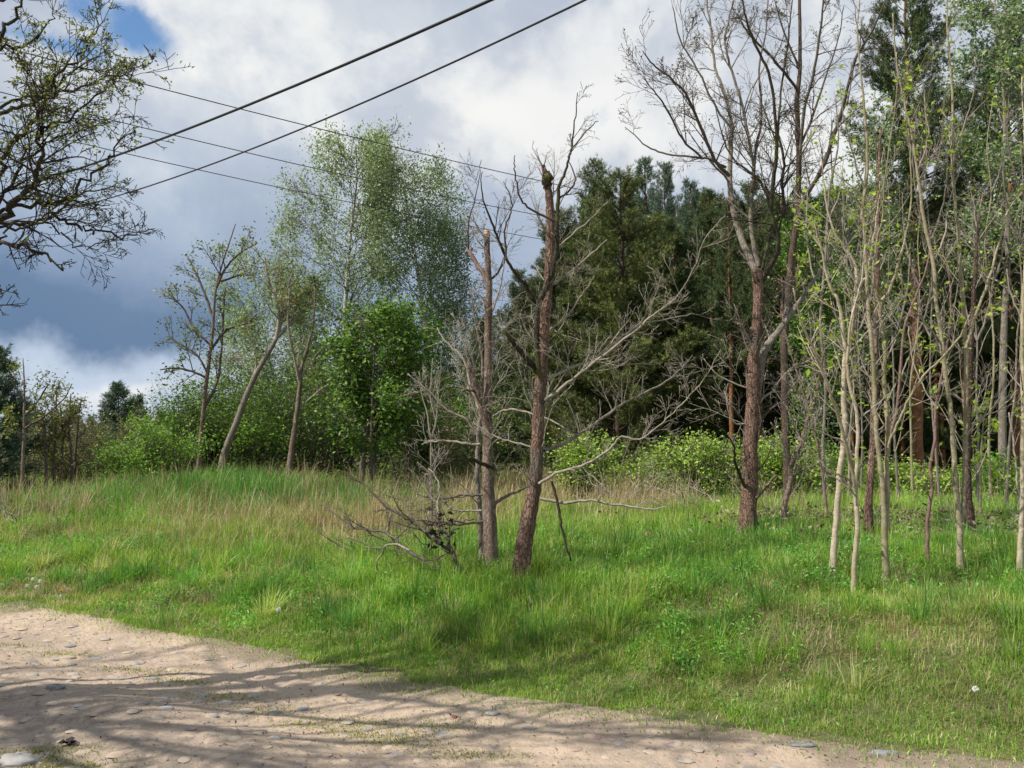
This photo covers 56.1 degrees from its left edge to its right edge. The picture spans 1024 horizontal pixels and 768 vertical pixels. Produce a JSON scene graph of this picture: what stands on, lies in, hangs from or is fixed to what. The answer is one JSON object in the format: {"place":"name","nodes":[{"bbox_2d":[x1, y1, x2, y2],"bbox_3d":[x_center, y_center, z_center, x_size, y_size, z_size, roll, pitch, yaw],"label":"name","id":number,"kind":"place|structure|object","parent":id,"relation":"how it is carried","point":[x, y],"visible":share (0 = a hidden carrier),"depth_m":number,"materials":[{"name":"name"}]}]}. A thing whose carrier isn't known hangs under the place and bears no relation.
{"place":"outdoors","nodes":[
{"label":"outdoors","id":0,"kind":"place"},
{"bbox_2d":[0,0,493,193],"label":"power cable","id":1,"kind":"object","parent":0,"point":[342,65],"visible":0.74,"depth_m":11.57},
{"bbox_2d":[6,0,586,221],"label":"power cable","id":2,"kind":"object","parent":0,"point":[500,40],"visible":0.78,"depth_m":12.18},
{"bbox_2d":[0,460,613,525],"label":"tall grass","id":3,"kind":"structure","parent":0,"point":[239,485],"depth_m":16.44,"materials":[{"name":"green plant"}]},
{"bbox_2d":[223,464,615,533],"bbox_3d":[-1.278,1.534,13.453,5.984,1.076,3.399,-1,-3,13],"label":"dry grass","id":4,"kind":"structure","parent":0,"point":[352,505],"depth_m":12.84,"materials":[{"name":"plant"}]},
{"bbox_2d":[0,604,1005,767],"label":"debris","id":5,"kind":"object","parent":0,"point":[318,711],"visible":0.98,"depth_m":5.37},
{"bbox_2d":[1,463,1016,509],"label":"grass","id":6,"kind":"structure","parent":0,"point":[510,472],"depth_m":17.88,"materials":[{"name":"green plant"}]},
{"bbox_2d":[0,604,1023,767],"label":"dirt road","id":7,"kind":"structure","parent":0,"point":[143,726],"depth_m":5.32,"materials":[{"name":"soil"}]},
{"bbox_2d":[0,642,579,767],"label":"moss","id":8,"kind":"object","parent":7,"relation":"on","point":[175,680],"visible":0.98,"depth_m":5.28,"materials":[{"name":"green plant"}]},
{"bbox_2d":[0,614,783,767],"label":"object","id":9,"kind":"structure","parent":7,"relation":"on","point":[185,759],"depth_m":5.39,"materials":[{"name":"grey gravel"}]},
{"bbox_2d":[0,597,1023,767],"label":"edge grass","id":10,"kind":"structure","parent":7,"relation":"on","point":[448,693],"depth_m":5.63,"materials":[{"name":"green plant"}]},
{"bbox_2d":[0,438,1023,761],"bbox_3d":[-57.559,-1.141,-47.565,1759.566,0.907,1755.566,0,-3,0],"label":"ground","id":11,"kind":"structure","parent":0,"point":[626,678],"depth_m":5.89,"materials":[{"name":"green plant"}]},
{"bbox_2d":[0,342,43,499],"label":"pine tree","id":12,"kind":"object","parent":11,"relation":"on","point":[13,447],"visible":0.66,"depth_m":18.97,"materials":[{"name":"green plant"}]},
{"bbox_2d":[0,355,73,494],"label":"young tree","id":13,"kind":"object","parent":11,"relation":"on","point":[9,416],"visible":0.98,"depth_m":17.42,"materials":[{"name":"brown plant"}]},
{"bbox_2d":[25,401,74,487],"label":"sapling","id":14,"kind":"object","parent":11,"relation":"on","point":[45,438],"visible":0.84,"depth_m":18.95,"materials":[{"name":"green plant"}]},
{"bbox_2d":[15,400,143,485],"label":"shrub","id":15,"kind":"object","parent":11,"relation":"on","point":[66,471],"visible":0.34,"depth_m":23.82,"materials":[{"name":"green plant"}]},
{"bbox_2d":[0,0,194,315],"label":"overhanging tree","id":16,"kind":"object","parent":11,"relation":"on","point":[50,87],"visible":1,"depth_m":5.83,"materials":[{"name":"brown plant"}]},
{"bbox_2d":[84,380,143,468],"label":"pine tree","id":17,"kind":"object","parent":11,"relation":"on","point":[115,393],"visible":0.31,"depth_m":29.85,"materials":[{"name":"green plant"}]},
{"bbox_2d":[78,430,170,483],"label":"shrub","id":18,"kind":"object","parent":11,"relation":"on","point":[116,464],"visible":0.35,"depth_m":23.48,"materials":[{"name":"green plant"}]},
{"bbox_2d":[96,405,225,479],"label":"shrub","id":19,"kind":"object","parent":11,"relation":"on","point":[151,452],"visible":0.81,"depth_m":19.75,"materials":[{"name":"green plant"}]},
{"bbox_2d":[150,221,269,473],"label":"young tree","id":20,"kind":"object","parent":11,"relation":"on","point":[205,400],"visible":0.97,"depth_m":22.14,"materials":[{"name":"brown plant"}]},
{"bbox_2d":[116,385,304,474],"bbox_3d":[-7.365,1.302,23.159,4.174,2.652,2.628,2,-3,-28],"label":"shrub","id":21,"kind":"object","parent":11,"relation":"on","point":[175,428],"visible":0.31,"depth_m":22.81,"materials":[{"name":"green plant"}]},
{"bbox_2d":[138,348,319,472],"bbox_3d":[-6.893,0.939,24.005,4.627,3.543,4.095,0,-3,0],"label":"shrub","id":22,"kind":"object","parent":11,"relation":"on","point":[234,397],"visible":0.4,"depth_m":23.29,"materials":[{"name":"green plant"}]},
{"bbox_2d":[198,300,280,459],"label":"birch tree","id":23,"kind":"object","parent":11,"relation":"on","point":[237,337],"visible":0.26,"depth_m":26.99,"materials":[{"name":"green plant"}]},
{"bbox_2d":[188,342,336,473],"bbox_3d":[-6.488,0.837,25.872,3.981,3.902,4.272,-2,-4,38],"label":"shrub","id":24,"kind":"object","parent":11,"relation":"on","point":[247,379],"visible":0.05,"depth_m":25.55,"materials":[{"name":"green plant"}]},
{"bbox_2d":[190,233,339,474],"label":"birch tree","id":25,"kind":"object","parent":11,"relation":"on","point":[297,334],"visible":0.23,"depth_m":27.95,"materials":[{"name":"green plant"}]},
{"bbox_2d":[203,402,328,474],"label":"shrub","id":26,"kind":"object","parent":11,"relation":"on","point":[254,455],"visible":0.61,"depth_m":22.72,"materials":[{"name":"green plant"}]},
{"bbox_2d":[217,229,331,471],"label":"leaning tree","id":27,"kind":"object","parent":11,"relation":"on","point":[282,317],"visible":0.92,"depth_m":21.02,"materials":[{"name":"green plant"}]},
{"bbox_2d":[217,370,386,477],"bbox_3d":[-4.745,1.001,23.540,4.685,3.146,3.557,0,-3,0],"label":"shrub","id":28,"kind":"object","parent":11,"relation":"on","point":[314,433],"visible":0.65,"depth_m":23.45,"materials":[{"name":"green plant"}]},
{"bbox_2d":[262,262,362,477],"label":"leaning tree","id":29,"kind":"object","parent":11,"relation":"on","point":[291,451],"visible":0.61,"depth_m":19.93,"materials":[{"name":"brown plant"}]},
{"bbox_2d":[271,325,427,478],"bbox_3d":[-4.516,0.560,25.199,3.900,4.368,4.959,1,-3,-20],"label":"shrub","id":30,"kind":"object","parent":11,"relation":"on","point":[340,460],"visible":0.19,"depth_m":24.75,"materials":[{"name":"green plant"}]},
{"bbox_2d":[237,107,462,469],"bbox_3d":[-5.362,-2.697,30.483,6.495,11.392,6.209,-1,-3,16],"label":"birch tree","id":31,"kind":"object","parent":11,"relation":"on","point":[370,152],"visible":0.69,"depth_m":29.49,"materials":[{"name":"green plant"}]},
{"bbox_2d":[303,291,464,488],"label":"leafy tree","id":32,"kind":"object","parent":11,"relation":"on","point":[390,326],"visible":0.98,"depth_m":18.79,"materials":[{"name":"green plant"}]},
{"bbox_2d":[319,439,476,576],"bbox_3d":[-1.184,1.139,8.768,0.986,1.266,1.962,3,-4,-43],"label":"fallen branch","id":33,"kind":"object","parent":11,"relation":"on","point":[436,539],"visible":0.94,"depth_m":8.43,"materials":[{"name":"grey wood"}]},
{"bbox_2d":[351,335,445,488],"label":"leafy tree","id":34,"kind":"object","parent":11,"relation":"on","point":[421,449],"visible":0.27,"depth_m":20.95,"materials":[{"name":"green plant"}]},
{"bbox_2d":[328,140,510,422],"bbox_3d":[-2.928,-2.580,32.338,6.176,11.451,5.931,-1,-3,23],"label":"birch tree","id":35,"kind":"object","parent":11,"relation":"on","point":[439,229],"visible":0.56,"depth_m":31.84,"materials":[{"name":"green plant"}]},
{"bbox_2d":[375,392,495,486],"bbox_3d":[-1.555,1.317,22.067,3.288,2.467,2.642,-2,-4,35],"label":"shrub","id":36,"kind":"object","parent":11,"relation":"on","point":[446,433],"visible":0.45,"depth_m":21.93,"materials":[{"name":"green plant"}]},
{"bbox_2d":[414,298,518,470],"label":"birch tree","id":37,"kind":"object","parent":11,"relation":"on","point":[447,365],"visible":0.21,"depth_m":30.04,"materials":[{"name":"green plant"}]},
{"bbox_2d":[407,371,528,479],"bbox_3d":[-1.365,1.160,26.005,4.089,3.073,3.796,0,-3,0],"label":"shrub","id":38,"kind":"object","parent":11,"relation":"on","point":[458,411],"visible":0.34,"depth_m":25.52,"materials":[{"name":"green plant"}]},
{"bbox_2d":[440,278,526,561],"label":"dead tree","id":39,"kind":"object","parent":11,"relation":"on","point":[479,501],"visible":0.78,"depth_m":8.88,"materials":[{"name":"grey wood"}]},
{"bbox_2d":[389,153,598,567],"bbox_3d":[-0.209,-0.143,8.683,1.901,3.920,1.126,0,-3,0],"label":"lopped tree","id":40,"kind":"object","parent":11,"relation":"on","point":[489,537],"visible":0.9,"depth_m":8.63,"materials":[{"name":"brown plant"}]},
{"bbox_2d":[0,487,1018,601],"bbox_3d":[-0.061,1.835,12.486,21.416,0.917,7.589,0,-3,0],"label":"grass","id":41,"kind":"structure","parent":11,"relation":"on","point":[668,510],"depth_m":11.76,"materials":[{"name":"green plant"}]},
{"bbox_2d":[0,448,1019,607],"bbox_3d":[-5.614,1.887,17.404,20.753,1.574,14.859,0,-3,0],"label":"dry grass","id":42,"kind":"structure","parent":11,"relation":"on","point":[547,485],"depth_m":14.40,"materials":[{"name":"plant"}]},
{"bbox_2d":[0,495,1023,681],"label":"weeds","id":43,"kind":"object","parent":11,"relation":"on","point":[201,590],"visible":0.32,"depth_m":8.11,"materials":[{"name":"green plant"}]},
{"bbox_2d":[0,504,1023,697],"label":"tall grass","id":44,"kind":"structure","parent":11,"relation":"on","point":[67,571],"depth_m":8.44,"materials":[{"name":"green plant"}]},
{"bbox_2d":[481,267,555,473],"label":"pine tree","id":45,"kind":"object","parent":11,"relation":"on","point":[514,292],"visible":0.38,"depth_m":26.82,"materials":[{"name":"green plant"}]},
{"bbox_2d":[507,204,612,470],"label":"pine tree","id":46,"kind":"object","parent":11,"relation":"on","point":[556,290],"visible":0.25,"depth_m":24.77,"materials":[{"name":"green plant"}]},
{"bbox_2d":[142,565,1022,745],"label":"weeds","id":47,"kind":"object","parent":11,"relation":"on","point":[932,688],"visible":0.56,"depth_m":6.00,"materials":[{"name":"green plant"}]},
{"bbox_2d":[542,424,627,499],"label":"shrub","id":48,"kind":"object","parent":11,"relation":"on","point":[577,456],"visible":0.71,"depth_m":16.73,"materials":[{"name":"green plant"}]},
{"bbox_2d":[557,152,633,442],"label":"pine tree","id":49,"kind":"object","parent":11,"relation":"on","point":[593,183],"visible":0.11,"depth_m":28.02,"materials":[{"name":"green plant"}]},
{"bbox_2d":[471,82,750,580],"bbox_3d":[0.816,-0.357,8.238,2.306,4.152,2.112,0,-3,0],"label":"topped pine trunk","id":50,"kind":"object","parent":11,"relation":"on","point":[541,329],"visible":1,"depth_m":8.04,"materials":[{"name":"brown plant"}]},
{"bbox_2d":[518,163,723,477],"bbox_3d":[2.459,-1.451,23.469,4.762,7.934,5.054,1,-3,-17],"label":"pine tree","id":51,"kind":"object","parent":11,"relation":"on","point":[599,301],"visible":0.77,"depth_m":23.13,"materials":[{"name":"green plant"}]},
{"bbox_2d":[615,155,663,441],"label":"pine tree","id":52,"kind":"object","parent":11,"relation":"on","point":[646,164],"visible":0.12,"depth_m":29.30,"materials":[{"name":"green plant"}]},
{"bbox_2d":[603,443,684,494],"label":"shrub","id":53,"kind":"object","parent":11,"relation":"on","point":[634,469],"visible":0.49,"depth_m":18.26,"materials":[{"name":"green plant"}]},
{"bbox_2d":[635,161,694,444],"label":"pine tree","id":54,"kind":"object","parent":11,"relation":"on","point":[665,180],"visible":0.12,"depth_m":28.25,"materials":[{"name":"green plant"}]},
{"bbox_2d":[615,213,743,477],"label":"pine tree","id":55,"kind":"object","parent":11,"relation":"on","point":[681,249],"visible":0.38,"depth_m":24.24,"materials":[{"name":"green plant"}]},
{"bbox_2d":[653,175,723,472],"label":"pine tree","id":56,"kind":"object","parent":11,"relation":"on","point":[686,192],"visible":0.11,"depth_m":27.18,"materials":[{"name":"green plant"}]},
{"bbox_2d":[376,179,1007,474],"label":"forest","id":57,"kind":"object","parent":11,"relation":"on","point":[817,198],"visible":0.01,"depth_m":30.44,"materials":[{"name":"green plant"}]},
{"bbox_2d":[647,422,742,495],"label":"shrub","id":58,"kind":"object","parent":11,"relation":"on","point":[693,457],"visible":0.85,"depth_m":17.70,"materials":[{"name":"green plant"}]},
{"bbox_2d":[663,186,766,450],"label":"pine tree","id":59,"kind":"object","parent":11,"relation":"on","point":[707,216],"visible":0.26,"depth_m":26.02,"materials":[{"name":"green plant"}]},
{"bbox_2d":[695,197,767,481],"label":"pine tree","id":60,"kind":"object","parent":11,"relation":"on","point":[731,260],"visible":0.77,"depth_m":22.47,"materials":[{"name":"green plant"}]},
{"bbox_2d":[614,0,855,535],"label":"bare tree","id":61,"kind":"object","parent":11,"relation":"on","point":[754,375],"visible":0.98,"depth_m":10.47,"materials":[{"name":"brown plant"}]},
{"bbox_2d":[702,173,805,462],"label":"pine tree","id":62,"kind":"object","parent":11,"relation":"on","point":[745,208],"visible":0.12,"depth_m":26.97,"materials":[{"name":"green plant"}]},
{"bbox_2d":[536,498,1018,574],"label":"leaf litter","id":63,"kind":"object","parent":11,"relation":"on","point":[943,522],"visible":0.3,"depth_m":10.16,"materials":[{"name":"plant"}]},
{"bbox_2d":[746,197,809,439],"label":"pine tree","id":64,"kind":"object","parent":11,"relation":"on","point":[771,288],"visible":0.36,"depth_m":24.10,"materials":[{"name":"green plant"}]},
{"bbox_2d":[716,425,843,496],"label":"shrub","id":65,"kind":"object","parent":11,"relation":"on","point":[775,462],"visible":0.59,"depth_m":17.22,"materials":[{"name":"green plant"}]},
{"bbox_2d":[762,298,856,526],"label":"sapling","id":66,"kind":"object","parent":11,"relation":"on","point":[794,455],"visible":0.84,"depth_m":10.40,"materials":[{"name":"brown plant"}]},
{"bbox_2d":[705,0,919,501],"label":"bare tree","id":67,"kind":"object","parent":11,"relation":"on","point":[799,136],"visible":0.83,"depth_m":15.19,"materials":[{"name":"brown plant"}]},
{"bbox_2d":[767,215,860,483],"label":"leafy tree","id":68,"kind":"object","parent":11,"relation":"on","point":[826,311],"visible":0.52,"depth_m":19.85,"materials":[{"name":"green plant"}]},
{"bbox_2d":[781,221,846,456],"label":"pine tree","id":69,"kind":"object","parent":11,"relation":"on","point":[810,278],"visible":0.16,"depth_m":23.07,"materials":[{"name":"green plant"}]},
{"bbox_2d":[781,87,866,502],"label":"sapling","id":70,"kind":"object","parent":11,"relation":"on","point":[835,194],"visible":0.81,"depth_m":13.69,"materials":[{"name":"grey plant"}]},
{"bbox_2d":[774,191,898,594],"bbox_3d":[2.168,0.118,6.954,1.487,3.042,0.766,3,-4,-42],"label":"sapling","id":71,"kind":"object","parent":11,"relation":"on","point":[854,477],"visible":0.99,"depth_m":7.10,"materials":[{"name":"beige plant"}]},
{"bbox_2d":[785,110,912,574],"bbox_3d":[2.701,-0.315,7.736,0.872,3.754,0.689,0,-3,0],"label":"sapling","id":72,"kind":"object","parent":11,"relation":"on","point":[836,520],"visible":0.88,"depth_m":7.66,"materials":[{"name":"beige plant"}]},
{"bbox_2d":[818,150,880,495],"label":"sapling","id":73,"kind":"object","parent":11,"relation":"on","point":[848,238],"visible":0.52,"depth_m":15.56,"materials":[{"name":"beige plant"}]},
{"bbox_2d":[791,86,931,474],"bbox_3d":[7.621,-2.178,20.830,3.132,8.901,2.270,0,-3,0],"label":"birch tree","id":74,"kind":"object","parent":11,"relation":"on","point":[893,209],"visible":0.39,"depth_m":20.78,"materials":[{"name":"green plant"}]},
{"bbox_2d":[819,253,928,469],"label":"pine tree","id":75,"kind":"object","parent":11,"relation":"on","point":[866,439],"visible":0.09,"depth_m":25.55,"materials":[{"name":"green plant"}]},
{"bbox_2d":[846,240,910,461],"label":"pine tree","id":76,"kind":"object","parent":11,"relation":"on","point":[896,345],"visible":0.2,"depth_m":23.47,"materials":[{"name":"green plant"}]},
{"bbox_2d":[848,147,927,501],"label":"sapling","id":77,"kind":"object","parent":11,"relation":"on","point":[895,455],"visible":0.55,"depth_m":14.54,"materials":[{"name":"grey plant"}]},
{"bbox_2d":[851,93,929,535],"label":"bare tree","id":78,"kind":"object","parent":11,"relation":"on","point":[868,508],"visible":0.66,"depth_m":9.72,"materials":[{"name":"brown wood"}]},
{"bbox_2d":[792,0,1008,584],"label":"sapling","id":79,"kind":"object","parent":11,"relation":"on","point":[885,500],"visible":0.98,"depth_m":7.53,"materials":[{"name":"beige plant"}]},
{"bbox_2d":[885,76,947,495],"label":"sapling","id":80,"kind":"object","parent":11,"relation":"on","point":[909,386],"visible":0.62,"depth_m":17.07,"materials":[{"name":"beige plant"}]},
{"bbox_2d":[882,213,951,477],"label":"sapling","id":81,"kind":"object","parent":11,"relation":"on","point":[901,371],"visible":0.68,"depth_m":13.04,"materials":[{"name":"beige plant"}]},
{"bbox_2d":[833,0,1011,473],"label":"pine tree","id":82,"kind":"object","parent":11,"relation":"on","point":[921,12],"visible":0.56,"depth_m":20.90,"materials":[{"name":"green plant"}]},
{"bbox_2d":[898,85,958,498],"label":"sapling","id":83,"kind":"object","parent":11,"relation":"on","point":[930,357],"visible":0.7,"depth_m":15.56,"materials":[{"name":"grey plant"}]},
{"bbox_2d":[895,212,967,471],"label":"pine tree","id":84,"kind":"object","parent":11,"relation":"on","point":[924,335],"visible":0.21,"depth_m":23.95,"materials":[{"name":"green plant"}]},
{"bbox_2d":[890,459,979,496],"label":"shrub","id":85,"kind":"object","parent":11,"relation":"on","point":[942,478],"visible":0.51,"depth_m":17.76,"materials":[{"name":"green plant"}]},
{"bbox_2d":[900,238,972,563],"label":"sapling","id":86,"kind":"object","parent":11,"relation":"on","point":[927,539],"visible":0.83,"depth_m":8.24,"materials":[{"name":"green plant"}]},
{"bbox_2d":[902,267,986,475],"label":"pine tree","id":87,"kind":"object","parent":11,"relation":"on","point":[943,433],"visible":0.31,"depth_m":24.45,"materials":[{"name":"green plant"}]},
{"bbox_2d":[883,0,1022,575],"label":"sapling","id":88,"kind":"object","parent":11,"relation":"on","point":[960,510],"visible":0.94,"depth_m":8.08,"materials":[{"name":"beige plant"}]},
{"bbox_2d":[923,202,999,425],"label":"pine tree","id":89,"kind":"object","parent":11,"relation":"on","point":[978,296],"visible":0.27,"depth_m":23.03,"materials":[{"name":"green plant"}]},
{"bbox_2d":[917,9,1023,469],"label":"pine tree","id":90,"kind":"object","parent":11,"relation":"on","point":[1012,364],"visible":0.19,"depth_m":23.99,"materials":[{"name":"green plant"}]},
{"bbox_2d":[925,179,1019,532],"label":"bare tree","id":91,"kind":"object","parent":11,"relation":"on","point":[970,515],"visible":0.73,"depth_m":9.77,"materials":[{"name":"plant"}]},
{"bbox_2d":[936,186,1018,502],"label":"sapling","id":92,"kind":"object","parent":11,"relation":"on","point":[976,378],"visible":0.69,"depth_m":13.52,"materials":[{"name":"grey plant"}]},
{"bbox_2d":[932,0,1023,463],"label":"birch tree","id":93,"kind":"object","parent":11,"relation":"on","point":[1012,5],"visible":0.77,"depth_m":19.24,"materials":[{"name":"green plant"}]},
{"bbox_2d":[943,82,1022,499],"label":"sapling","id":94,"kind":"object","parent":11,"relation":"on","point":[991,402],"visible":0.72,"depth_m":15.06,"materials":[{"name":"beige plant"}]},
{"bbox_2d":[949,446,1019,497],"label":"shrub","id":95,"kind":"object","parent":11,"relation":"on","point":[1012,484],"visible":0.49,"depth_m":16.77,"materials":[{"name":"green plant"}]},
{"bbox_2d":[958,400,1019,516],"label":"sapling","id":96,"kind":"object","parent":11,"relation":"on","point":[981,454],"visible":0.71,"depth_m":12.02,"materials":[{"name":"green plant"}]},
{"bbox_2d":[972,266,1022,462],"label":"pine tree","id":97,"kind":"object","parent":11,"relation":"on","point":[979,382],"visible":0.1,"depth_m":24.77,"materials":[{"name":"green plant"}]},
{"bbox_2d":[979,101,1023,502],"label":"sapling","id":98,"kind":"object","parent":11,"relation":"on","point":[1015,363],"visible":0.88,"depth_m":13.55,"materials":[{"name":"grey plant"}]},
{"bbox_2d":[981,192,1023,365],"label":"pine tree","id":99,"kind":"object","parent":11,"relation":"on","point":[1011,339],"visible":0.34,"depth_m":23.61,"materials":[{"name":"green plant"}]},
{"bbox_2d":[990,57,1023,574],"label":"sapling","id":100,"kind":"object","parent":11,"relation":"on","point":[1020,546],"visible":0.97,"depth_m":7.72,"materials":[{"name":"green plant"}]},
{"bbox_2d":[0,502,1023,750],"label":"dry grass","id":101,"kind":"structure","parent":0,"point":[710,600],"depth_m":6.81,"materials":[{"name":"green plant"}]},
{"bbox_2d":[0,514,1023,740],"bbox_3d":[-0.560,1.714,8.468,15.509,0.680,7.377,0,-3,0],"label":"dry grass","id":102,"kind":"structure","parent":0,"point":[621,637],"depth_m":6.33,"materials":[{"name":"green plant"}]},
{"bbox_2d":[0,0,1023,430],"label":"sky","id":103,"kind":"structure","parent":0,"point":[490,104],"materials":[{"name":"white"}]},
{"bbox_2d":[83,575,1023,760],"bbox_3d":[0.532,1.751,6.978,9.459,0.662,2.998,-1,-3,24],"label":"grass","id":104,"kind":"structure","parent":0,"point":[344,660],"depth_m":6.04,"materials":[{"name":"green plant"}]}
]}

